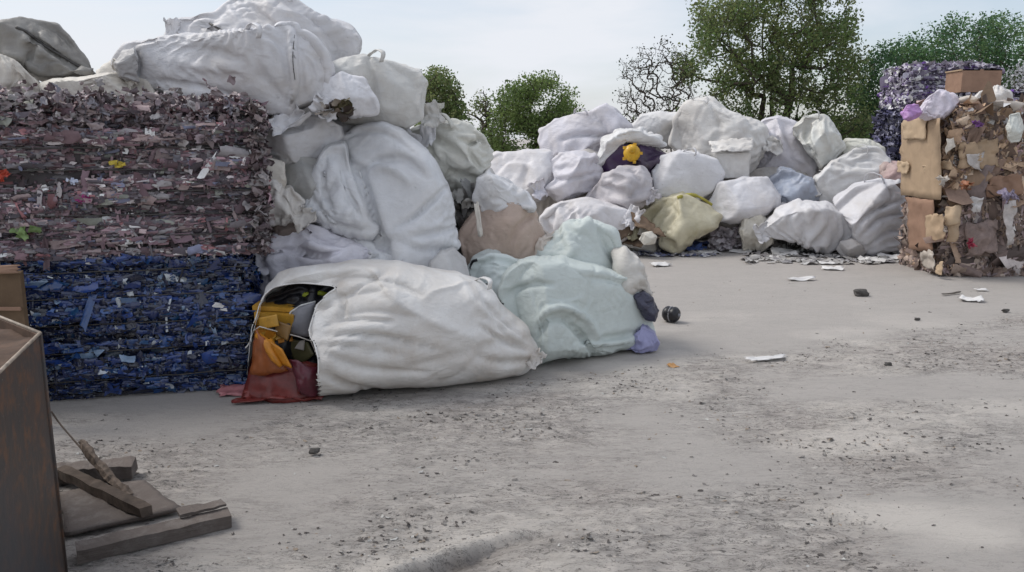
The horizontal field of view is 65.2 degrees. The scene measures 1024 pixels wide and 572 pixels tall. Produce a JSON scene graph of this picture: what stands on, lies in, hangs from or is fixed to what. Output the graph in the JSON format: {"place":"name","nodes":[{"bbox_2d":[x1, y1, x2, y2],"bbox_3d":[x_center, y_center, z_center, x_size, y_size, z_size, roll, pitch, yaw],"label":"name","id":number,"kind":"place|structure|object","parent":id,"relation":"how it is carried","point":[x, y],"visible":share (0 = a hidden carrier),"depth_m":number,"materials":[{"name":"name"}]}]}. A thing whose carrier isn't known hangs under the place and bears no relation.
{"place":"outdoors","nodes":[
{"label":"outdoors","id":0,"kind":"place"},
{"bbox_2d":[0,0,1023,138],"label":"sky","id":1,"kind":"structure","parent":0,"point":[489,43],"materials":[{"name":"white"}]},
{"bbox_2d":[50,139,1023,571],"bbox_3d":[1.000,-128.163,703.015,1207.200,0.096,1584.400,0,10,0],"label":"ground","id":2,"kind":"structure","parent":0,"point":[598,447],"depth_m":4.20,"materials":[{"name":"concrete"}]},
{"bbox_2d":[0,265,28,325],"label":"cardboard box","id":3,"kind":"object","parent":2,"relation":"on","point":[13,304],"visible":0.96,"depth_m":4.36,"materials":[{"name":"cardboard"}]},
{"bbox_2d":[0,315,67,571],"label":"steel bin","id":4,"kind":"object","parent":2,"relation":"on","point":[32,538],"visible":1,"depth_m":2.62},
{"bbox_2d":[0,240,263,400],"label":"plastic bale","id":5,"kind":"object","parent":2,"relation":"on","point":[125,324],"visible":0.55,"depth_m":5.00,"materials":[{"name":"plastic"}]},
{"bbox_2d":[0,75,275,270],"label":"plastic bale","id":6,"kind":"object","parent":5,"relation":"on","point":[95,173],"visible":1,"depth_m":4.81,"materials":[{"name":"plastic"}]},
{"bbox_2d":[0,54,39,94],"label":"bulk bag","id":7,"kind":"object","parent":6,"relation":"on","point":[13,72],"visible":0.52,"depth_m":5.16,"materials":[{"name":"plastic"}]},
{"bbox_2d":[0,16,95,81],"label":"tarp bundle","id":8,"kind":"object","parent":7,"relation":"on","point":[41,50],"visible":0.77,"depth_m":5.35,"materials":[{"name":"plastic"}]},
{"bbox_2d":[39,58,158,97],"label":"bulk bag","id":9,"kind":"object","parent":6,"relation":"on","point":[111,81],"visible":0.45,"depth_m":5.17,"materials":[{"name":"fabric"}]},
{"bbox_2d":[111,21,334,135],"bbox_3d":[-1.999,-1.428,5.583,1.597,0.757,0.970,0,10,0],"label":"bulk bag","id":10,"kind":"object","parent":6,"relation":"on","point":[285,70],"visible":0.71,"depth_m":5.26,"materials":[{"name":"plastic"}]},
{"bbox_2d":[163,0,361,60],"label":"bulk bag","id":11,"kind":"object","parent":10,"relation":"on","point":[338,38],"visible":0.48,"depth_m":5.66,"materials":[{"name":"plastic"}]},
{"bbox_2d":[267,156,286,187],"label":"bulk bag","id":12,"kind":"object","parent":6,"relation":"on","point":[277,168],"visible":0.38,"depth_m":5.39,"materials":[{"name":"plastic"}]},
{"bbox_2d":[57,456,231,564],"bbox_3d":[-1.698,0.924,3.575,0.589,0.082,1.019,-7,13,-35],"label":"broken pallet","id":13,"kind":"object","parent":2,"relation":"on","point":[93,501],"visible":0.95,"depth_m":3.37,"materials":[{"name":"brown wood"}]},
{"bbox_2d":[78,439,132,494],"bbox_3d":[-1.846,0.831,3.630,0.345,0.224,0.056,6,12,31],"label":"broken plank","id":14,"kind":"object","parent":13,"relation":"on","point":[106,473],"visible":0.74,"depth_m":3.62,"materials":[{"name":"brown wood"}]},
{"bbox_2d":[216,384,244,395],"bbox_3d":[-1.743,0.668,5.117,0.287,0.054,0.168,-1,11,-5],"label":"pink film","id":15,"kind":"object","parent":2,"relation":"on","point":[232,390],"visible":0.59,"depth_m":5.11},
{"bbox_2d":[231,389,328,402],"bbox_3d":[-1.436,0.683,5.007,0.575,0.071,0.236,-1,10,-4],"label":"red film","id":16,"kind":"object","parent":2,"relation":"on","point":[246,398],"visible":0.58,"depth_m":4.92,"materials":[{"name":"plastic"}]},
{"bbox_2d":[241,329,317,402],"bbox_3d":[-1.454,0.492,4.967,0.492,0.461,0.178,1,11,5],"label":"red container","id":17,"kind":"object","parent":16,"relation":"on","point":[267,377],"visible":0.78,"depth_m":4.94,"materials":[{"name":"plastic"}]},
{"bbox_2d":[254,332,282,367],"bbox_3d":[-1.492,0.390,4.925,0.193,0.210,0.079,6,12,30],"label":"plastic spout","id":18,"kind":"object","parent":17,"relation":"on","point":[272,354],"visible":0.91,"depth_m":4.89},
{"bbox_2d":[270,341,291,367],"bbox_3d":[-1.399,0.414,4.883,0.146,0.156,0.047,4,11,21],"label":"plastic shard","id":19,"kind":"object","parent":17,"relation":"on","point":[281,354],"visible":1,"depth_m":4.87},
{"bbox_2d":[289,359,319,396],"bbox_3d":[-1.268,0.567,4.889,0.184,0.237,0.081,0,10,0],"label":"maroon tub","id":20,"kind":"object","parent":16,"relation":"on","point":[306,377],"visible":0.93,"depth_m":4.87,"materials":[{"name":"plastic"}]},
{"bbox_2d":[245,259,546,395],"bbox_3d":[-0.755,0.233,5.284,1.948,0.823,0.904,-4,11,-19],"label":"bulk bag","id":21,"kind":"object","parent":2,"relation":"on","point":[384,324],"visible":0.94,"depth_m":4.96,"materials":[{"name":"plastic"}]},
{"bbox_2d":[252,300,294,343],"bbox_3d":[-1.474,0.238,5.099,0.326,0.270,0.207,0,10,0],"label":"crate","id":22,"kind":"object","parent":21,"relation":"in","point":[272,308],"visible":0.48,"depth_m":5.03,"materials":[{"name":"yellow plastic"}]},
{"bbox_2d":[258,314,278,329],"bbox_3d":[-1.509,0.225,4.962,0.158,0.111,0.027,4,11,21],"label":"plastic shard","id":23,"kind":"object","parent":22,"relation":"on","point":[270,321],"visible":1,"depth_m":4.96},
{"bbox_2d":[275,321,291,340],"bbox_3d":[-1.419,0.273,4.949,0.126,0.123,0.038,5,11,24],"label":"plastic shard","id":24,"kind":"object","parent":21,"relation":"on","point":[283,330],"visible":1,"depth_m":4.94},
{"bbox_2d":[266,284,333,366],"bbox_3d":[-1.393,0.315,5.156,0.604,0.708,0.300,0,10,0],"label":"scrap sack","id":25,"kind":"object","parent":21,"relation":"in","point":[291,294],"visible":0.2,"depth_m":5.09,"materials":[{"name":"black plastic"}]},
{"bbox_2d":[291,339,313,361],"bbox_3d":[-1.357,0.427,5.093,0.224,0.205,0.032,2,11,13],"label":"box fragment","id":26,"kind":"object","parent":25,"relation":"on","point":[307,353],"visible":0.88,"depth_m":5.08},
{"bbox_2d":[289,301,315,336],"bbox_3d":[-1.350,0.204,5.020,0.243,0.229,0.073,2,11,12],"label":"curved panel","id":27,"kind":"object","parent":21,"relation":"in","point":[303,314],"visible":0.78,"depth_m":5.00,"materials":[{"name":"grey plastic"}]},
{"bbox_2d":[429,247,469,275],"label":"bulk bag","id":28,"kind":"object","parent":21,"relation":"on","point":[452,258],"visible":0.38,"depth_m":5.48,"materials":[{"name":"plastic"}]},
{"bbox_2d":[414,64,473,126],"bbox_3d":[-1.633,-3.478,18.676,1.491,3.295,1.862,0,10,0],"label":"narrow tree","id":29,"kind":"object","parent":2,"relation":"on","point":[440,87],"visible":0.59,"depth_m":18.04,"materials":[{"name":"green plant"}]},
{"bbox_2d":[467,88,502,145],"bbox_3d":[-0.747,-3.646,20.686,1.184,2.928,1.487,0,10,0],"label":"thin bush","id":30,"kind":"object","parent":2,"relation":"on","point":[482,125],"visible":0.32,"depth_m":20.36,"materials":[{"name":"green plant"}]},
{"bbox_2d":[481,69,585,151],"bbox_3d":[0.546,-3.644,19.662,2.957,3.294,2.367,0,10,0],"label":"round bush","id":31,"kind":"object","parent":2,"relation":"on","point":[522,98],"visible":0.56,"depth_m":18.95,"materials":[{"name":"green plant"}]},
{"bbox_2d":[56,281,1023,571],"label":"ground grit","id":32,"kind":"object","parent":2,"relation":"on","point":[636,465],"visible":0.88,"depth_m":4.06,"materials":[{"name":"gravel"}]},
{"bbox_2d":[536,149,597,233],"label":"bulk bag","id":33,"kind":"object","parent":2,"relation":"on","point":[549,201],"visible":0.05,"depth_m":12.22,"materials":[{"name":"fabric"}]},
{"bbox_2d":[491,148,552,202],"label":"bulk bag","id":34,"kind":"object","parent":33,"relation":"on","point":[522,168],"visible":0.46,"depth_m":11.59,"materials":[{"name":"plastic"}]},
{"bbox_2d":[537,103,632,155],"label":"bulk bag","id":35,"kind":"object","parent":33,"relation":"on","point":[584,130],"visible":0.58,"depth_m":12.40,"materials":[{"name":"plastic"}]},
{"bbox_2d":[486,255,655,364],"bbox_3d":[0.469,0.133,5.979,1.356,0.767,0.614,-9,14,-39],"label":"tarp bundle","id":36,"kind":"object","parent":2,"relation":"on","point":[561,306],"visible":0.77,"depth_m":5.67,"materials":[{"name":"plastic"}]},
{"bbox_2d":[468,249,518,296],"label":"bulk bag","id":37,"kind":"object","parent":36,"relation":"on","point":[494,264],"visible":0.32,"depth_m":5.81,"materials":[{"name":"plastic"}]},
{"bbox_2d":[458,202,544,265],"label":"bulk bag","id":38,"kind":"object","parent":37,"relation":"on","point":[512,229],"visible":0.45,"depth_m":5.97,"materials":[{"name":"plastic"}]},
{"bbox_2d":[452,178,474,255],"bbox_3d":[-0.340,-0.505,6.324,0.350,0.731,0.423,0,10,0],"label":"shredded film","id":39,"kind":"object","parent":38,"relation":"on","point":[463,203],"visible":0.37,"depth_m":6.21,"materials":[{"name":"plastic"}]},
{"bbox_2d":[411,103,493,221],"bbox_3d":[-0.481,-0.980,6.409,0.675,0.950,0.590,0,10,0],"label":"bulk bag","id":40,"kind":"object","parent":39,"relation":"on","point":[458,149],"visible":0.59,"depth_m":6.18,"materials":[{"name":"plastic"}]},
{"bbox_2d":[474,201,482,236],"bbox_3d":[-0.246,-0.490,5.859,0.074,0.266,0.029,-7,13,-35],"label":"plastic strip","id":41,"kind":"object","parent":38,"relation":"hanging from","point":[478,220],"visible":1,"depth_m":5.86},
{"bbox_2d":[472,169,536,212],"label":"bulk bag","id":42,"kind":"object","parent":38,"relation":"on","point":[495,192],"visible":0.93,"depth_m":5.95,"materials":[{"name":"plastic"}]},
{"bbox_2d":[535,216,621,268],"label":"bulk bag","id":43,"kind":"object","parent":36,"relation":"on","point":[588,239],"visible":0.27,"depth_m":6.01,"materials":[{"name":"plastic"}]},
{"bbox_2d":[535,231,553,254],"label":"bulk bag","id":44,"kind":"object","parent":43,"relation":"on","point":[541,242],"visible":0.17,"depth_m":6.02,"materials":[{"name":"fabric"}]},
{"bbox_2d":[611,245,652,295],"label":"bulk bag","id":45,"kind":"object","parent":36,"relation":"on","point":[628,264],"visible":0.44,"depth_m":5.98,"materials":[{"name":"plastic"}]},
{"bbox_2d":[539,197,645,242],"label":"bulk bag","id":46,"kind":"object","parent":2,"relation":"on","point":[553,217],"visible":0.55,"depth_m":10.91,"materials":[{"name":"fabric"}]},
{"bbox_2d":[618,212,665,247],"bbox_3d":[1.750,-0.787,10.933,0.701,0.492,0.332,0,10,0],"label":"torn carton","id":47,"kind":"object","parent":46,"relation":"on","point":[633,236],"visible":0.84,"depth_m":10.91,"materials":[{"name":"cardboard"}]},
{"bbox_2d":[639,231,656,244],"bbox_3d":[1.835,-0.645,10.769,0.250,0.189,0.186,0,10,0],"label":"pouch","id":48,"kind":"object","parent":47,"relation":"on","point":[648,238],"visible":1,"depth_m":10.71,"materials":[{"name":"plastic"}]},
{"bbox_2d":[622,228,656,251],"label":"bulk bag","id":49,"kind":"object","parent":2,"relation":"on","point":[652,247],"visible":0.08,"depth_m":11.35,"materials":[{"name":"plastic"}]},
{"bbox_2d":[585,165,661,208],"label":"bulk bag","id":50,"kind":"object","parent":49,"relation":"on","point":[626,186],"visible":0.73,"depth_m":11.06,"materials":[{"name":"plastic"}]},
{"bbox_2d":[527,150,602,201],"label":"bulk bag","id":51,"kind":"object","parent":50,"relation":"on","point":[576,173],"visible":0.91,"depth_m":11.45,"materials":[{"name":"plastic"}]},
{"bbox_2d":[602,143,665,176],"bbox_3d":[1.819,-1.812,11.876,1.105,0.688,0.942,0,10,0],"label":"plastic bundle","id":52,"kind":"object","parent":50,"relation":"on","point":[649,159],"visible":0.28,"depth_m":11.54,"materials":[{"name":"plastic"}]},
{"bbox_2d":[597,127,666,165],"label":"bulk bag","id":53,"kind":"object","parent":52,"relation":"on","point":[611,143],"visible":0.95,"depth_m":11.51,"materials":[{"name":"plastic"}]},
{"bbox_2d":[623,143,642,163],"bbox_3d":[1.712,-1.872,11.289,0.275,0.287,0.228,0,10,0],"label":"yellow plug","id":54,"kind":"object","parent":52,"relation":"attached to","point":[632,153],"visible":1,"depth_m":11.31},
{"bbox_2d":[627,324,659,353],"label":"bulk bag","id":55,"kind":"object","parent":2,"relation":"on","point":[646,339],"visible":0.86,"depth_m":6.02,"materials":[{"name":"plastic"}]},
{"bbox_2d":[633,290,658,321],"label":"bulk bag","id":56,"kind":"object","parent":55,"relation":"on","point":[646,305],"visible":0.99,"depth_m":6.00,"materials":[{"name":"fabric"}]},
{"bbox_2d":[662,306,680,321],"bbox_3d":[1.409,0.248,7.082,0.170,0.140,0.141,8,13,36],"label":"black roller","id":57,"kind":"object","parent":2,"relation":"on","point":[671,314],"visible":1,"depth_m":7.03,"materials":[{"name":"plastic"}]},
{"bbox_2d":[632,246,720,256],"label":"loose litter","id":58,"kind":"object","parent":2,"relation":"on","point":[689,253],"visible":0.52,"depth_m":11.13,"materials":[{"name":"plastic"}]},
{"bbox_2d":[639,191,722,254],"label":"bulk bag","id":59,"kind":"object","parent":58,"relation":"on","point":[682,220],"visible":0.84,"depth_m":11.04,"materials":[{"name":"fabric"}]},
{"bbox_2d":[651,148,724,200],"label":"bulk bag","id":60,"kind":"object","parent":59,"relation":"on","point":[695,172],"visible":0.75,"depth_m":11.37,"materials":[{"name":"plastic"}]},
{"bbox_2d":[612,34,743,151],"bbox_3d":[4.130,-4.314,20.561,3.219,4.236,1.936,0,10,0],"label":"bare bush","id":61,"kind":"object","parent":2,"relation":"on","point":[640,89],"visible":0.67,"depth_m":20.26,"materials":[{"name":"brown plant"}]},
{"bbox_2d":[655,179,734,238],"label":"bulk bag","id":62,"kind":"object","parent":2,"relation":"on","point":[722,224],"visible":0.01,"depth_m":12.62,"materials":[{"name":"plastic"}]},
{"bbox_2d":[632,110,675,148],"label":"bulk bag","id":63,"kind":"object","parent":62,"relation":"on","point":[658,122],"visible":0.43,"depth_m":12.76,"materials":[{"name":"plastic"}]},
{"bbox_2d":[668,95,782,179],"bbox_3d":[3.296,-2.296,12.422,1.681,1.300,1.753,0,10,0],"label":"bulk bag","id":64,"kind":"object","parent":62,"relation":"on","point":[736,145],"visible":0.82,"depth_m":12.01,"materials":[{"name":"fabric"}]},
{"bbox_2d":[708,225,742,251],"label":"loose litter","id":65,"kind":"object","parent":2,"relation":"on","point":[726,237],"visible":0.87,"depth_m":11.46,"materials":[{"name":"plastic"}]},
{"bbox_2d":[739,215,773,251],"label":"bulk bag","id":66,"kind":"object","parent":2,"relation":"on","point":[749,239],"visible":0.75,"depth_m":11.22,"materials":[{"name":"plastic"}]},
{"bbox_2d":[708,176,785,224],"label":"bulk bag","id":67,"kind":"object","parent":66,"relation":"on","point":[737,200],"visible":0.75,"depth_m":11.23,"materials":[{"name":"fabric"}]},
{"bbox_2d":[769,166,820,202],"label":"bulk bag","id":68,"kind":"object","parent":67,"relation":"on","point":[790,184],"visible":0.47,"depth_m":11.66,"materials":[{"name":"plastic"}]},
{"bbox_2d":[745,354,786,360],"bbox_3d":[1.865,0.524,5.868,0.378,0.026,0.070,-3,11,-18],"label":"paper scrap","id":69,"kind":"object","parent":2,"relation":"on","point":[759,358],"visible":1,"depth_m":5.86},
{"bbox_2d":[669,0,879,139],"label":"broad tree","id":70,"kind":"object","parent":2,"relation":"on","point":[747,68],"visible":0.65,"depth_m":20.24,"materials":[{"name":"green plant"}]},
{"bbox_2d":[735,166,820,239],"bbox_3d":[4.389,-1.344,12.824,1.798,1.186,1.163,0,10,0],"label":"bulk bag","id":71,"kind":"object","parent":2,"relation":"on","point":[763,171],"visible":0.1,"depth_m":12.43,"materials":[{"name":"fabric"}]},
{"bbox_2d":[757,115,818,176],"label":"bulk bag","id":72,"kind":"object","parent":71,"relation":"on","point":[795,156],"visible":0.33,"depth_m":12.48,"materials":[{"name":"plastic"}]},
{"bbox_2d":[792,110,845,169],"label":"bulk bag","id":73,"kind":"object","parent":71,"relation":"on","point":[818,136],"visible":0.96,"depth_m":12.16,"materials":[{"name":"plastic"}]},
{"bbox_2d":[770,247,799,255],"bbox_3d":[3.821,-0.487,11.175,0.410,0.095,0.298,2,11,10],"label":"paper scrap","id":74,"kind":"object","parent":2,"relation":"on","point":[775,250],"visible":0.99,"depth_m":11.20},
{"bbox_2d":[766,239,808,251],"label":"loose litter","id":75,"kind":"object","parent":2,"relation":"on","point":[783,244],"visible":0.32,"depth_m":11.36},
{"bbox_2d":[740,248,899,264],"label":"loose litter","id":76,"kind":"object","parent":2,"relation":"on","point":[814,259],"visible":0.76,"depth_m":10.71,"materials":[{"name":"plastic"}]},
{"bbox_2d":[752,198,850,253],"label":"bulk bag","id":77,"kind":"object","parent":76,"relation":"on","point":[817,227],"visible":0.92,"depth_m":10.93,"materials":[{"name":"plastic"}]},
{"bbox_2d":[836,238,865,256],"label":"bulk bag","id":78,"kind":"object","parent":2,"relation":"on","point":[851,247],"visible":0.91,"depth_m":10.89,"materials":[{"name":"plastic"}]},
{"bbox_2d":[832,172,905,254],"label":"bulk bag","id":79,"kind":"object","parent":2,"relation":"on","point":[870,210],"visible":0.71,"depth_m":10.89,"materials":[{"name":"plastic"}]},
{"bbox_2d":[841,38,918,139],"bbox_3d":[10.751,-4.757,22.506,3.706,4.394,2.536,0,10,0],"label":"dense tree","id":80,"kind":"object","parent":2,"relation":"on","point":[888,55],"visible":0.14,"depth_m":21.91,"materials":[{"name":"green plant"}]},
{"bbox_2d":[884,8,1023,88],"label":"dense tree","id":81,"kind":"object","parent":2,"relation":"on","point":[983,45],"visible":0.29,"depth_m":22.28,"materials":[{"name":"green plant"}]},
{"bbox_2d":[894,175,1023,277],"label":"cardboard bale","id":82,"kind":"object","parent":2,"relation":"on","point":[980,239],"visible":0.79,"depth_m":9.35,"materials":[{"name":"cardboard"}]},
{"bbox_2d":[897,81,1023,210],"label":"cardboard bale","id":83,"kind":"object","parent":82,"relation":"on","point":[955,153],"visible":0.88,"depth_m":9.15,"materials":[{"name":"cardboard"}]},
{"bbox_2d":[900,103,921,120],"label":"bulk bag","id":84,"kind":"object","parent":83,"relation":"on","point":[910,112],"visible":1,"depth_m":8.99,"materials":[{"name":"plastic"}]},
{"bbox_2d":[919,89,958,120],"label":"bulk bag","id":85,"kind":"object","parent":83,"relation":"on","point":[940,103],"visible":0.84,"depth_m":9.10,"materials":[{"name":"fabric"}]},
{"bbox_2d":[959,95,1023,115],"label":"bulk bag","id":86,"kind":"object","parent":83,"relation":"on","point":[1016,105],"visible":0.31,"depth_m":9.05,"materials":[{"name":"plastic"}]},
{"bbox_2d":[975,85,1012,99],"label":"bulk bag","id":87,"kind":"object","parent":83,"relation":"on","point":[1001,92],"visible":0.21,"depth_m":9.21,"materials":[{"name":"fabric"}]},
{"bbox_2d":[1005,112,1023,142],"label":"bulk bag","id":88,"kind":"object","parent":83,"relation":"hanging from","point":[1014,127],"visible":1,"depth_m":8.83,"materials":[{"name":"plastic"}]},
{"bbox_2d":[955,89,1023,100],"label":"plastic bale","id":89,"kind":"object","parent":2,"relation":"on","point":[1016,94],"visible":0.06,"depth_m":13.03},
{"bbox_2d":[945,69,1001,92],"bbox_3d":[7.596,-3.372,13.207,0.662,0.360,0.500,0,10,0],"label":"cardboard box","id":90,"kind":"object","parent":89,"relation":"on","point":[967,80],"visible":0.93,"depth_m":12.97,"materials":[{"name":"cardboard"}]},
{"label":"bulk bag","id":91,"kind":"object","parent":2,"relation":"on","visible":0},
{"bbox_2d":[252,223,384,298],"bbox_3d":[-1.302,-0.107,5.723,1.102,0.733,0.697,0,10,0],"label":"bulk bag","id":92,"kind":"object","parent":91,"relation":"on","point":[311,244],"visible":0.34,"depth_m":5.44,"materials":[{"name":"plastic"}]},
{"bbox_2d":[269,222,304,235],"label":"bulk bag","id":93,"kind":"object","parent":92,"relation":"on","point":[288,229],"visible":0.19,"depth_m":5.44,"materials":[{"name":"plastic"}]},
{"bbox_2d":[269,179,316,233],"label":"bulk bag","id":94,"kind":"object","parent":92,"relation":"on","point":[289,203],"visible":0.69,"depth_m":5.38,"materials":[{"name":"plastic"}]},
{"bbox_2d":[285,157,316,199],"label":"bulk bag","id":95,"kind":"object","parent":94,"relation":"on","point":[300,179],"visible":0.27,"depth_m":5.50,"materials":[{"name":"plastic"}]},
{"bbox_2d":[264,116,344,163],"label":"bulk bag","id":96,"kind":"object","parent":95,"relation":"on","point":[312,136],"visible":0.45,"depth_m":5.53,"materials":[{"name":"plastic"}]},
{"bbox_2d":[304,121,460,266],"bbox_3d":[-0.971,-0.519,5.983,1.201,1.402,1.173,0,10,0],"label":"bulk bag","id":97,"kind":"object","parent":91,"relation":"on","point":[383,185],"visible":0.63,"depth_m":5.55,"materials":[{"name":"plastic"}]},
{"bbox_2d":[308,71,379,121],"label":"bulk bag","id":98,"kind":"object","parent":97,"relation":"on","point":[359,92],"visible":0.79,"depth_m":5.39,"materials":[{"name":"plastic"}]},
{"bbox_2d":[315,97,355,122],"bbox_3d":[-1.187,-1.194,5.395,0.281,0.180,0.230,-2,11,-9],"label":"crumpled rubbish","id":99,"kind":"object","parent":98,"relation":"on","point":[336,105],"visible":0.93,"depth_m":5.34,"materials":[{"name":"plastic"}]},
{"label":"bulk bag","id":100,"kind":"object","parent":2,"relation":"on","visible":0},
{"bbox_2d":[809,144,890,203],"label":"bulk bag","id":101,"kind":"object","parent":100,"relation":"on","point":[836,176],"visible":0.52,"depth_m":11.71,"materials":[{"name":"plastic"}]},
{"bbox_2d":[839,138,885,156],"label":"bulk bag","id":102,"kind":"object","parent":100,"relation":"on","point":[850,143],"visible":0.3,"depth_m":12.38,"materials":[{"name":"plastic"}]},
{"bbox_2d":[878,161,900,179],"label":"bulk bag","id":103,"kind":"object","parent":100,"relation":"on","point":[887,170],"visible":0.27,"depth_m":11.56,"materials":[{"name":"plastic"}]},
{"bbox_2d":[1002,60,1023,91],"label":"blossom bush","id":104,"kind":"object","parent":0,"point":[1017,76],"visible":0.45,"depth_m":16.32,"materials":[{"name":"white plant"}]},
{"bbox_3d":[7.812,-1.706,15.006,2.018,1.274,1.370,0,10,0],"label":"plastic bale","id":105,"kind":"object","parent":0,"visible":0},
{"bbox_2d":[869,107,903,160],"bbox_3d":[7.741,-2.686,14.765,2.072,1.250,1.439,0,10,0],"label":"plastic bale","id":106,"kind":"object","parent":105,"relation":"on","point":[886,129],"visible":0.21,"depth_m":14.65},
{"bbox_2d":[877,59,1004,110],"bbox_3d":[7.777,-3.606,14.652,1.856,1.003,1.392,0,10,0],"label":"plastic bale","id":107,"kind":"object","parent":106,"relation":"on","point":[904,85],"visible":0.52,"depth_m":14.08},
{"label":"bulk bag","id":108,"kind":"object","parent":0,"visible":0},
{"bbox_2d":[271,115,435,147],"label":"bulk bag","id":109,"kind":"object","parent":108,"relation":"on","point":[426,137],"visible":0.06,"depth_m":6.09,"materials":[{"name":"fabric"}]},
{"bbox_2d":[332,49,445,129],"bbox_3d":[-0.964,-1.452,5.990,0.958,0.559,0.778,0,10,0],"label":"bulk bag","id":110,"kind":"object","parent":109,"relation":"on","point":[398,89],"visible":0.67,"depth_m":5.71,"materials":[{"name":"plastic"}]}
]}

